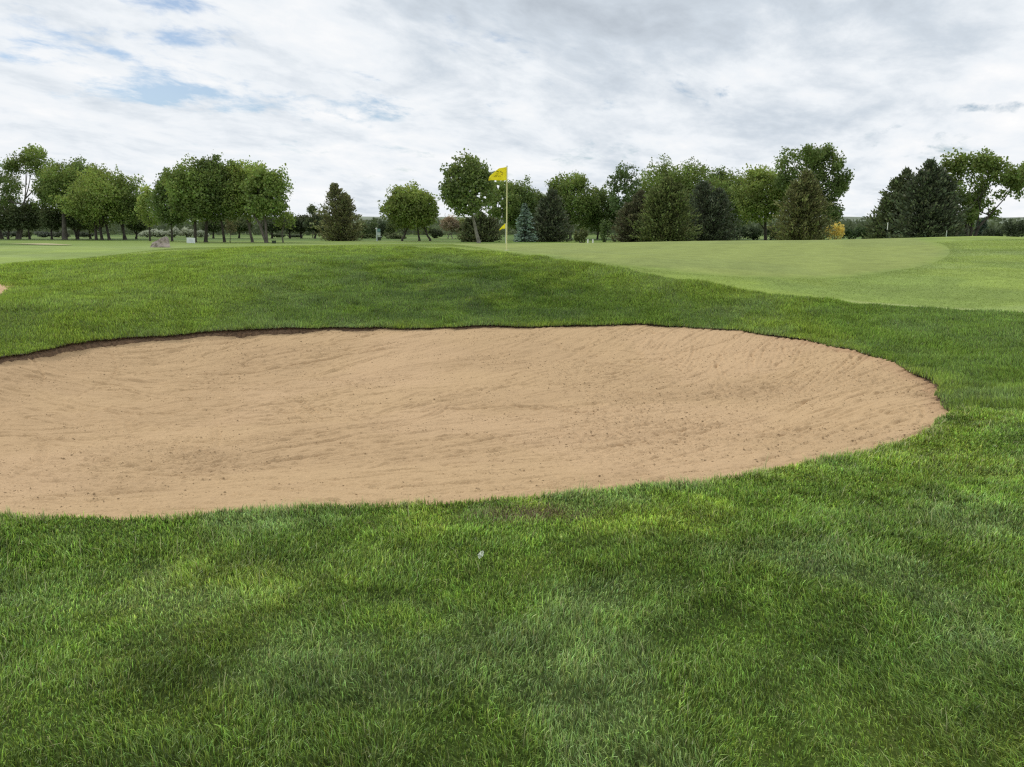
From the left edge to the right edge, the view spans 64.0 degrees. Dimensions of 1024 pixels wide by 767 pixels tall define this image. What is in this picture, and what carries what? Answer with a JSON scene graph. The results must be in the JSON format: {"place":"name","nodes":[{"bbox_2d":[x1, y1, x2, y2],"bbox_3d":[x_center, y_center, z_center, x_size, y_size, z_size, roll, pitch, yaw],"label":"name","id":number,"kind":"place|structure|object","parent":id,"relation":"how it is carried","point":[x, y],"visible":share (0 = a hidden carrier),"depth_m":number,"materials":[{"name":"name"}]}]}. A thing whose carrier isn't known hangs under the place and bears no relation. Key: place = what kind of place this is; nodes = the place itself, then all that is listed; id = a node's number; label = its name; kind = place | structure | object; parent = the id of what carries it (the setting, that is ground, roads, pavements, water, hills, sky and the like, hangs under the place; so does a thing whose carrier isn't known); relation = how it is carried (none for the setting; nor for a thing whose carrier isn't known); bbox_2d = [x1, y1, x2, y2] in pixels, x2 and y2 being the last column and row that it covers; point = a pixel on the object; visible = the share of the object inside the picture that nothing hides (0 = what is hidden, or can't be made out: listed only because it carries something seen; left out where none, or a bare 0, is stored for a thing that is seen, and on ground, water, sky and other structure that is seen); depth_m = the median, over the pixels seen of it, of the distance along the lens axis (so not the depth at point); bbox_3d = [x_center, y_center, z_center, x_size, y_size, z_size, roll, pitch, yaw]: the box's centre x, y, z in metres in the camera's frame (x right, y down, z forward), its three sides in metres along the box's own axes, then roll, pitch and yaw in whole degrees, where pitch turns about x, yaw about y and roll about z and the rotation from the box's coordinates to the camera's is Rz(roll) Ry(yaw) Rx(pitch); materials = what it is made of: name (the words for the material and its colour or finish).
{"place":"outdoors","nodes":[
{"label":"outdoors","id":0,"kind":"place"},
{"bbox_2d":[25,243,68,244],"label":"path","id":1,"kind":"structure","parent":0,"point":[46,244],"depth_m":48.16,"materials":[{"name":"beige concrete"}]},
{"bbox_2d":[0,404,1023,766],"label":"foreground grass","id":2,"kind":"structure","parent":0,"point":[994,424],"depth_m":3.49,"materials":[{"name":"green plant"}]},
{"bbox_2d":[0,233,1023,766],"bbox_3d":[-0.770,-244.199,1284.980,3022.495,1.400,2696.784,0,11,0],"label":"ground","id":3,"kind":"structure","parent":0,"point":[830,261],"depth_m":3.45,"materials":[{"name":"green plant"}]},
{"bbox_2d":[0,284,10,293],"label":"sand bunker","id":4,"kind":"object","parent":3,"relation":"on","point":[2,288],"visible":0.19,"depth_m":14.15},
{"bbox_2d":[2,231,16,236],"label":"silver shrub","id":5,"kind":"object","parent":3,"relation":"on","point":[12,233],"visible":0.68,"depth_m":129.62,"materials":[{"name":"green plant"}]},
{"bbox_2d":[0,157,24,238],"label":"broadleaf tree","id":6,"kind":"object","parent":3,"relation":"on","point":[4,178],"visible":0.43,"depth_m":111.88,"materials":[{"name":"green plant"}]},
{"bbox_2d":[0,203,27,238],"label":"tree","id":7,"kind":"object","parent":3,"relation":"on","point":[11,222],"visible":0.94,"depth_m":108.16,"materials":[{"name":"green plant"}]},
{"bbox_2d":[0,143,53,238],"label":"broadleaf tree","id":8,"kind":"object","parent":3,"relation":"on","point":[28,159],"visible":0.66,"depth_m":108.56,"materials":[{"name":"green plant"}]},
{"bbox_2d":[22,230,32,236],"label":"silver shrub","id":9,"kind":"object","parent":3,"relation":"on","point":[25,234],"visible":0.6,"depth_m":129.53,"materials":[{"name":"green plant"}]},
{"bbox_2d":[14,199,42,238],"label":"tree","id":10,"kind":"object","parent":3,"relation":"on","point":[26,214],"visible":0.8,"depth_m":108.78,"materials":[{"name":"green plant"}]},
{"bbox_2d":[33,231,50,236],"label":"silver shrub","id":11,"kind":"object","parent":3,"relation":"on","point":[41,234],"visible":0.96,"depth_m":129.25,"materials":[{"name":"green plant"}]},
{"bbox_2d":[34,204,61,238],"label":"tree","id":12,"kind":"object","parent":3,"relation":"on","point":[49,219],"visible":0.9,"depth_m":108.01,"materials":[{"name":"green plant"}]},
{"bbox_2d":[29,159,84,239],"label":"broadleaf tree","id":13,"kind":"object","parent":3,"relation":"on","point":[57,178],"visible":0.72,"depth_m":104.73,"materials":[{"name":"green plant"}]},
{"bbox_2d":[52,230,70,236],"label":"silver shrub","id":14,"kind":"object","parent":3,"relation":"on","point":[57,234],"visible":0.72,"depth_m":129.23,"materials":[{"name":"green plant"}]},
{"bbox_2d":[60,213,92,238],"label":"tree","id":15,"kind":"object","parent":3,"relation":"on","point":[73,223],"visible":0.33,"depth_m":108.16,"materials":[{"name":"green plant"}]},
{"bbox_2d":[66,156,103,238],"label":"broadleaf tree","id":16,"kind":"object","parent":3,"relation":"on","point":[77,162],"visible":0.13,"depth_m":108.53,"materials":[{"name":"green plant"}]},
{"bbox_2d":[79,231,93,236],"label":"silver shrub","id":17,"kind":"object","parent":3,"relation":"on","point":[83,234],"visible":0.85,"depth_m":129.25,"materials":[{"name":"green plant"}]},
{"bbox_2d":[48,163,134,239],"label":"broadleaf tree","id":18,"kind":"object","parent":3,"relation":"on","point":[90,198],"visible":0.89,"depth_m":101.73,"materials":[{"name":"green plant"}]},
{"bbox_2d":[83,225,104,238],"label":"tree","id":19,"kind":"object","parent":3,"relation":"on","point":[90,237],"visible":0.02,"depth_m":112.05,"materials":[{"name":"green plant"}]},
{"bbox_2d":[103,171,144,239],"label":"broadleaf tree","id":20,"kind":"object","parent":3,"relation":"on","point":[131,193],"visible":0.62,"depth_m":103.33,"materials":[{"name":"green plant"}]},
{"bbox_2d":[124,219,147,238],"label":"tree","id":21,"kind":"object","parent":3,"relation":"on","point":[139,227],"visible":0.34,"depth_m":110.38,"materials":[{"name":"green plant"}]},
{"bbox_2d":[138,229,154,236],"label":"silver shrub","id":22,"kind":"object","parent":3,"relation":"on","point":[143,234],"visible":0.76,"depth_m":129.24,"materials":[{"name":"green plant"}]},
{"bbox_2d":[134,183,159,240],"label":"young tree","id":23,"kind":"object","parent":3,"relation":"on","point":[146,214],"visible":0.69,"depth_m":95.34,"materials":[{"name":"green plant"}]},
{"bbox_2d":[150,228,165,236],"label":"silver shrub","id":24,"kind":"object","parent":3,"relation":"on","point":[158,233],"visible":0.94,"depth_m":129.22,"materials":[{"name":"green plant"}]},
{"bbox_2d":[150,237,169,247],"bbox_3d":[-15.249,-6.105,35.479,0.864,0.510,0.563,0,11,0],"label":"boulder","id":25,"kind":"object","parent":3,"relation":"on","point":[164,242],"visible":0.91,"depth_m":35.28,"materials":[{"name":"beige stone"}]},
{"bbox_2d":[145,167,187,240],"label":"broadleaf tree","id":26,"kind":"object","parent":3,"relation":"on","point":[159,209],"visible":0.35,"depth_m":92.71,"materials":[{"name":"green plant"}]},
{"bbox_2d":[165,227,180,236],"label":"silver shrub","id":27,"kind":"object","parent":3,"relation":"on","point":[175,232],"visible":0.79,"depth_m":129.35,"materials":[{"name":"green plant"}]},
{"bbox_2d":[178,226,193,236],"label":"silver shrub","id":28,"kind":"object","parent":3,"relation":"on","point":[186,232],"visible":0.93,"depth_m":129.13,"materials":[{"name":"green plant"}]},
{"bbox_2d":[159,153,221,241],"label":"broadleaf tree","id":29,"kind":"object","parent":3,"relation":"on","point":[178,179],"visible":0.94,"depth_m":85.55,"materials":[{"name":"green plant"}]},
{"bbox_2d":[187,238,194,243],"bbox_3d":[-22.567,-10.037,57.587,0.599,0.443,0.070,0,11,0],"label":"sign board","id":30,"kind":"object","parent":3,"relation":"on","point":[190,240],"visible":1,"depth_m":57.55,"materials":[{"name":"white ceramic"}]},
{"bbox_2d":[193,230,209,236],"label":"silver shrub","id":31,"kind":"object","parent":3,"relation":"on","point":[200,233],"visible":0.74,"depth_m":129.25,"materials":[{"name":"green plant"}]},
{"bbox_2d":[184,152,230,241],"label":"broadleaf tree","id":32,"kind":"object","parent":3,"relation":"on","point":[212,162],"visible":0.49,"depth_m":86.53,"materials":[{"name":"green plant"}]},
{"bbox_2d":[199,215,227,237],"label":"tree","id":33,"kind":"object","parent":3,"relation":"on","point":[214,227],"visible":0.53,"depth_m":117.01,"materials":[{"name":"green plant"}]},
{"bbox_2d":[208,159,245,241],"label":"broadleaf tree","id":34,"kind":"object","parent":3,"relation":"on","point":[221,191],"visible":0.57,"depth_m":86.77,"materials":[{"name":"green plant"}]},
{"bbox_2d":[223,219,240,241],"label":"sapling","id":35,"kind":"object","parent":3,"relation":"on","point":[232,228],"visible":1,"depth_m":87.27,"materials":[{"name":"green plant"}]},
{"bbox_2d":[227,217,253,237],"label":"tree","id":36,"kind":"object","parent":3,"relation":"on","point":[242,225],"visible":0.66,"depth_m":118.94,"materials":[{"name":"green plant"}]},
{"bbox_2d":[220,155,268,241],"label":"broadleaf tree","id":37,"kind":"object","parent":3,"relation":"on","point":[239,200],"visible":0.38,"depth_m":86.33,"materials":[{"name":"green plant"}]},
{"bbox_2d":[241,162,293,242],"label":"broadleaf tree","id":38,"kind":"object","parent":3,"relation":"on","point":[271,202],"visible":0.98,"depth_m":84.11,"materials":[{"name":"green plant"}]},
{"bbox_2d":[258,216,280,237],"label":"tree","id":39,"kind":"object","parent":3,"relation":"on","point":[270,228],"visible":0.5,"depth_m":116.88,"materials":[{"name":"green plant"}]},
{"bbox_2d":[273,233,285,236],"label":"silver shrub","id":40,"kind":"object","parent":3,"relation":"on","point":[278,235],"visible":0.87,"depth_m":129.32,"materials":[{"name":"green plant"}]},
{"bbox_2d":[273,206,295,242],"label":"sapling","id":41,"kind":"object","parent":3,"relation":"on","point":[285,216],"visible":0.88,"depth_m":86.24,"materials":[{"name":"green plant"}]},
{"bbox_2d":[278,216,302,237],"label":"tree","id":42,"kind":"object","parent":3,"relation":"on","point":[293,229],"visible":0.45,"depth_m":117.31,"materials":[{"name":"green plant"}]},
{"bbox_2d":[293,214,309,237],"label":"tree","id":43,"kind":"object","parent":3,"relation":"on","point":[302,228],"visible":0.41,"depth_m":118.22,"materials":[{"name":"green plant"}]},
{"bbox_2d":[306,202,317,237],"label":"tree","id":44,"kind":"object","parent":3,"relation":"on","point":[311,209],"visible":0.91,"depth_m":124.98,"materials":[{"name":"green plant"}]},
{"bbox_2d":[302,212,324,238],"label":"tree","id":45,"kind":"object","parent":3,"relation":"on","point":[308,221],"visible":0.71,"depth_m":115.96,"materials":[{"name":"green plant"}]},
{"bbox_2d":[308,182,367,240],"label":"juniper tree","id":46,"kind":"object","parent":3,"relation":"on","point":[343,217],"visible":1,"depth_m":96.29,"materials":[{"name":"green plant"}]},
{"bbox_2d":[358,233,375,238],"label":"shrub","id":47,"kind":"object","parent":3,"relation":"on","point":[366,236],"visible":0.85,"depth_m":115.89,"materials":[{"name":"green plant"}]},
{"bbox_2d":[360,219,377,237],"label":"shrub","id":48,"kind":"object","parent":3,"relation":"on","point":[373,225],"visible":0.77,"depth_m":121.26,"materials":[{"name":"green plant"}]},
{"bbox_2d":[375,228,381,240],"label":"course post","id":49,"kind":"object","parent":3,"relation":"on","point":[378,231],"visible":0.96,"depth_m":96.34,"materials":[{"name":"paint"}]},
{"bbox_2d":[371,217,387,237],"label":"shrub","id":50,"kind":"object","parent":3,"relation":"on","point":[382,226],"visible":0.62,"depth_m":124.30,"materials":[{"name":"green plant"}]},
{"bbox_2d":[383,223,397,236],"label":"shrub","id":51,"kind":"object","parent":3,"relation":"on","point":[390,230],"visible":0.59,"depth_m":119.61,"materials":[{"name":"green plant"}]},
{"bbox_2d":[384,232,406,238],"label":"shrub","id":52,"kind":"object","parent":3,"relation":"on","point":[395,235],"visible":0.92,"depth_m":113.32,"materials":[{"name":"green plant"}]},
{"bbox_2d":[377,179,439,240],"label":"broadleaf tree","id":53,"kind":"object","parent":3,"relation":"on","point":[412,207],"visible":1,"depth_m":94.35,"materials":[{"name":"green plant"}]},
{"bbox_2d":[428,227,443,237],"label":"shrub","id":54,"kind":"object","parent":3,"relation":"on","point":[434,232],"visible":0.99,"depth_m":119.66,"materials":[{"name":"green plant"}]},
{"bbox_2d":[439,214,460,238],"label":"tree","id":55,"kind":"object","parent":3,"relation":"on","point":[449,222],"visible":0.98,"depth_m":115.44,"materials":[{"name":"brown plant"}]},
{"bbox_2d":[457,217,464,234],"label":"tree","id":56,"kind":"object","parent":3,"relation":"on","point":[460,222],"visible":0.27,"depth_m":116.47,"materials":[{"name":"green plant"}]},
{"bbox_2d":[437,148,498,242],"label":"broadleaf tree","id":57,"kind":"object","parent":3,"relation":"on","point":[461,190],"visible":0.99,"depth_m":82.67,"materials":[{"name":"green plant"}]},
{"bbox_2d":[0,323,944,400],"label":"soil edge","id":58,"kind":"object","parent":3,"relation":"on","point":[71,347],"visible":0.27,"depth_m":11.78,"materials":[{"name":"brown soil"}]},
{"bbox_2d":[0,324,948,520],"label":"sand bunker","id":59,"kind":"object","parent":3,"relation":"on","point":[43,411],"visible":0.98,"depth_m":8.18},
{"bbox_2d":[0,328,932,514],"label":"sand clods","id":60,"kind":"object","parent":59,"relation":"on","point":[503,488],"visible":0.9,"depth_m":8.08,"materials":[{"name":"beige sand"}]},
{"bbox_2d":[454,212,507,241],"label":"bush","id":61,"kind":"object","parent":3,"relation":"on","point":[487,229],"visible":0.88,"depth_m":89.82,"materials":[{"name":"green plant"}]},
{"bbox_2d":[488,166,507,249],"bbox_3d":[-0.329,-4.264,20.180,0.499,2.146,0.114,0,11,2],"label":"flagstick","id":62,"kind":"object","parent":3,"relation":"on","point":[499,174],"visible":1,"depth_m":20.02,"materials":[{"name":"fabric"}]},
{"bbox_2d":[478,179,522,235],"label":"broadleaf tree","id":63,"kind":"object","parent":3,"relation":"on","point":[496,212],"visible":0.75,"depth_m":97.04,"materials":[{"name":"green plant"}]},
{"bbox_2d":[499,223,505,242],"bbox_3d":[-0.583,-9.154,51.193,0.403,1.664,0.102,0,11,0],"label":"flagstick","id":64,"kind":"object","parent":3,"relation":"on","point":[503,226],"visible":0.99,"depth_m":51.10,"materials":[{"name":"yellow fabric"}]},
{"bbox_2d":[1,214,1023,234],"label":"distant woods","id":65,"kind":"object","parent":3,"relation":"on","point":[848,223],"visible":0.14,"depth_m":171.04,"materials":[{"name":"green plant"}]},
{"bbox_2d":[499,174,540,232],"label":"broadleaf tree","id":66,"kind":"object","parent":3,"relation":"on","point":[522,189],"visible":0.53,"depth_m":100.67,"materials":[{"name":"green plant"}]},
{"bbox_2d":[512,203,538,241],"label":"blue spruce","id":67,"kind":"object","parent":3,"relation":"on","point":[524,226],"visible":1,"depth_m":89.92,"materials":[{"name":"green plant"}]},
{"bbox_2d":[521,189,545,227],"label":"broadleaf tree","id":68,"kind":"object","parent":3,"relation":"on","point":[539,195],"visible":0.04,"depth_m":102.41,"materials":[{"name":"green plant"}]},
{"bbox_2d":[529,188,578,241],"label":"dark spruce","id":69,"kind":"object","parent":3,"relation":"on","point":[550,216],"visible":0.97,"depth_m":90.42,"materials":[{"name":"green plant"}]},
{"bbox_2d":[543,171,601,238],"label":"broadleaf tree","id":70,"kind":"object","parent":3,"relation":"on","point":[568,189],"visible":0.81,"depth_m":104.10,"materials":[{"name":"green plant"}]},
{"bbox_2d":[573,228,588,242],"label":"shrub","id":71,"kind":"object","parent":3,"relation":"on","point":[582,236],"visible":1,"depth_m":84.56,"materials":[{"name":"green plant"}]},
{"bbox_2d":[578,184,617,238],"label":"broadleaf tree","id":72,"kind":"object","parent":3,"relation":"on","point":[603,212],"visible":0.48,"depth_m":107.45,"materials":[{"name":"green plant"}]},
{"bbox_2d":[599,219,611,241],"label":"shrub","id":73,"kind":"object","parent":3,"relation":"on","point":[604,231],"visible":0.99,"depth_m":88.31,"materials":[{"name":"green plant"}]},
{"bbox_2d":[604,160,644,236],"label":"broadleaf tree","id":74,"kind":"object","parent":3,"relation":"on","point":[619,203],"visible":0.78,"depth_m":100.61,"materials":[{"name":"green plant"}]},
{"bbox_2d":[608,189,646,241],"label":"juniper tree","id":75,"kind":"object","parent":3,"relation":"on","point":[629,210],"visible":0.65,"depth_m":88.58,"materials":[{"name":"green plant"}]},
{"bbox_2d":[629,153,690,210],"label":"broadleaf tree","id":76,"kind":"object","parent":3,"relation":"on","point":[647,178],"visible":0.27,"depth_m":103.97,"materials":[{"name":"green plant"}]},
{"bbox_2d":[626,174,705,241],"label":"juniper tree","id":77,"kind":"object","parent":3,"relation":"on","point":[662,220],"visible":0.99,"depth_m":85.30,"materials":[{"name":"green plant"}]},
{"bbox_2d":[654,162,686,225],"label":"broadleaf tree","id":78,"kind":"object","parent":3,"relation":"on","point":[673,172],"depth_m":108.45,"materials":[{"name":"green plant"}]},
{"bbox_2d":[671,156,731,228],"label":"broadleaf tree","id":79,"kind":"object","parent":3,"relation":"on","point":[693,174],"visible":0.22,"depth_m":102.31,"materials":[{"name":"green plant"}]},
{"bbox_2d":[678,179,752,240],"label":"dark spruce","id":80,"kind":"object","parent":3,"relation":"on","point":[713,206],"visible":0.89,"depth_m":89.18,"materials":[{"name":"green plant"}]},
{"bbox_2d":[708,165,730,230],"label":"broadleaf tree","id":81,"kind":"object","parent":3,"relation":"on","point":[716,174],"visible":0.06,"depth_m":107.99,"materials":[{"name":"green plant"}]},
{"bbox_2d":[713,168,753,238],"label":"broadleaf tree","id":82,"kind":"object","parent":3,"relation":"on","point":[736,178],"visible":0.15,"depth_m":106.16,"materials":[{"name":"green plant"}]},
{"bbox_2d":[734,226,748,239],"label":"shrub","id":83,"kind":"object","parent":3,"relation":"on","point":[745,235],"visible":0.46,"depth_m":101.77,"materials":[{"name":"green plant"}]},
{"bbox_2d":[746,226,762,239],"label":"shrub","id":84,"kind":"object","parent":3,"relation":"on","point":[755,234],"visible":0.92,"depth_m":102.17,"materials":[{"name":"green plant"}]},
{"bbox_2d":[729,163,790,239],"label":"broadleaf tree","id":85,"kind":"object","parent":3,"relation":"on","point":[754,199],"visible":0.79,"depth_m":94.30,"materials":[{"name":"green plant"}]},
{"bbox_2d":[767,227,778,239],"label":"shrub","id":86,"kind":"object","parent":3,"relation":"on","point":[769,233],"visible":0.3,"depth_m":102.06,"materials":[{"name":"green plant"}]},
{"bbox_2d":[763,168,837,239],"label":"juniper tree","id":87,"kind":"object","parent":3,"relation":"on","point":[805,203],"visible":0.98,"depth_m":81.38,"materials":[{"name":"green plant"}]},
{"bbox_2d":[771,142,854,226],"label":"broadleaf tree","id":88,"kind":"object","parent":3,"relation":"on","point":[813,160],"visible":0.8,"depth_m":89.81,"materials":[{"name":"green plant"}]},
{"bbox_2d":[825,221,844,239],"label":"yellow bush","id":89,"kind":"object","parent":3,"relation":"on","point":[836,233],"visible":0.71,"depth_m":94.14,"materials":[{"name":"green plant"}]},
{"bbox_2d":[842,227,863,238],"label":"shrub","id":90,"kind":"object","parent":3,"relation":"on","point":[850,233],"visible":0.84,"depth_m":105.94,"materials":[{"name":"green plant"}]},
{"bbox_2d":[860,166,914,238],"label":"juniper tree","id":91,"kind":"object","parent":3,"relation":"on","point":[875,230],"visible":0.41,"depth_m":75.74,"materials":[{"name":"green plant"}]},
{"bbox_2d":[879,157,973,237],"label":"spruce","id":92,"kind":"object","parent":3,"relation":"on","point":[930,208],"visible":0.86,"depth_m":71.47,"materials":[{"name":"green plant"}]},
{"bbox_2d":[973,218,982,234],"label":"columnar evergreen","id":93,"kind":"object","parent":3,"relation":"on","point":[980,229],"visible":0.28,"depth_m":107.83,"materials":[{"name":"green plant"}]},
{"bbox_2d":[938,146,1023,235],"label":"broadleaf tree","id":94,"kind":"object","parent":3,"relation":"on","point":[989,166],"visible":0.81,"depth_m":73.20,"materials":[{"name":"green plant"}]},
{"bbox_2d":[979,217,988,235],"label":"columnar evergreen","id":95,"kind":"object","parent":3,"relation":"on","point":[984,225],"visible":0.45,"depth_m":107.78,"materials":[{"name":"green plant"}]},
{"bbox_2d":[977,226,1002,235],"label":"shrub","id":96,"kind":"object","parent":3,"relation":"on","point":[994,232],"visible":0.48,"depth_m":89.92,"materials":[{"name":"green plant"}]},
{"bbox_2d":[1002,217,1023,236],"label":"shrub","id":97,"kind":"object","parent":3,"relation":"on","point":[1012,229],"visible":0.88,"depth_m":89.97,"materials":[{"name":"green plant"}]},
{"bbox_2d":[0,245,1023,409],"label":"bank grass","id":98,"kind":"structure","parent":0,"point":[105,275],"depth_m":13.26,"materials":[{"name":"green plant"}]},
{"bbox_2d":[0,0,1023,217],"label":"sky","id":99,"kind":"structure","parent":0,"point":[367,98],"materials":[{"name":"white"}]},
{"bbox_2d":[109,239,1023,311],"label":"fringe grass","id":100,"kind":"structure","parent":0,"point":[919,276],"depth_m":16.75,"materials":[{"name":"green plant"}]},
{"bbox_2d":[109,216,1023,226],"bbox_3d":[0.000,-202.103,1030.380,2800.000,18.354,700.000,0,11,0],"label":"hills","id":101,"kind":"structure","parent":0,"point":[844,218],"depth_m":905.78,"materials":[{"name":"green plant"}]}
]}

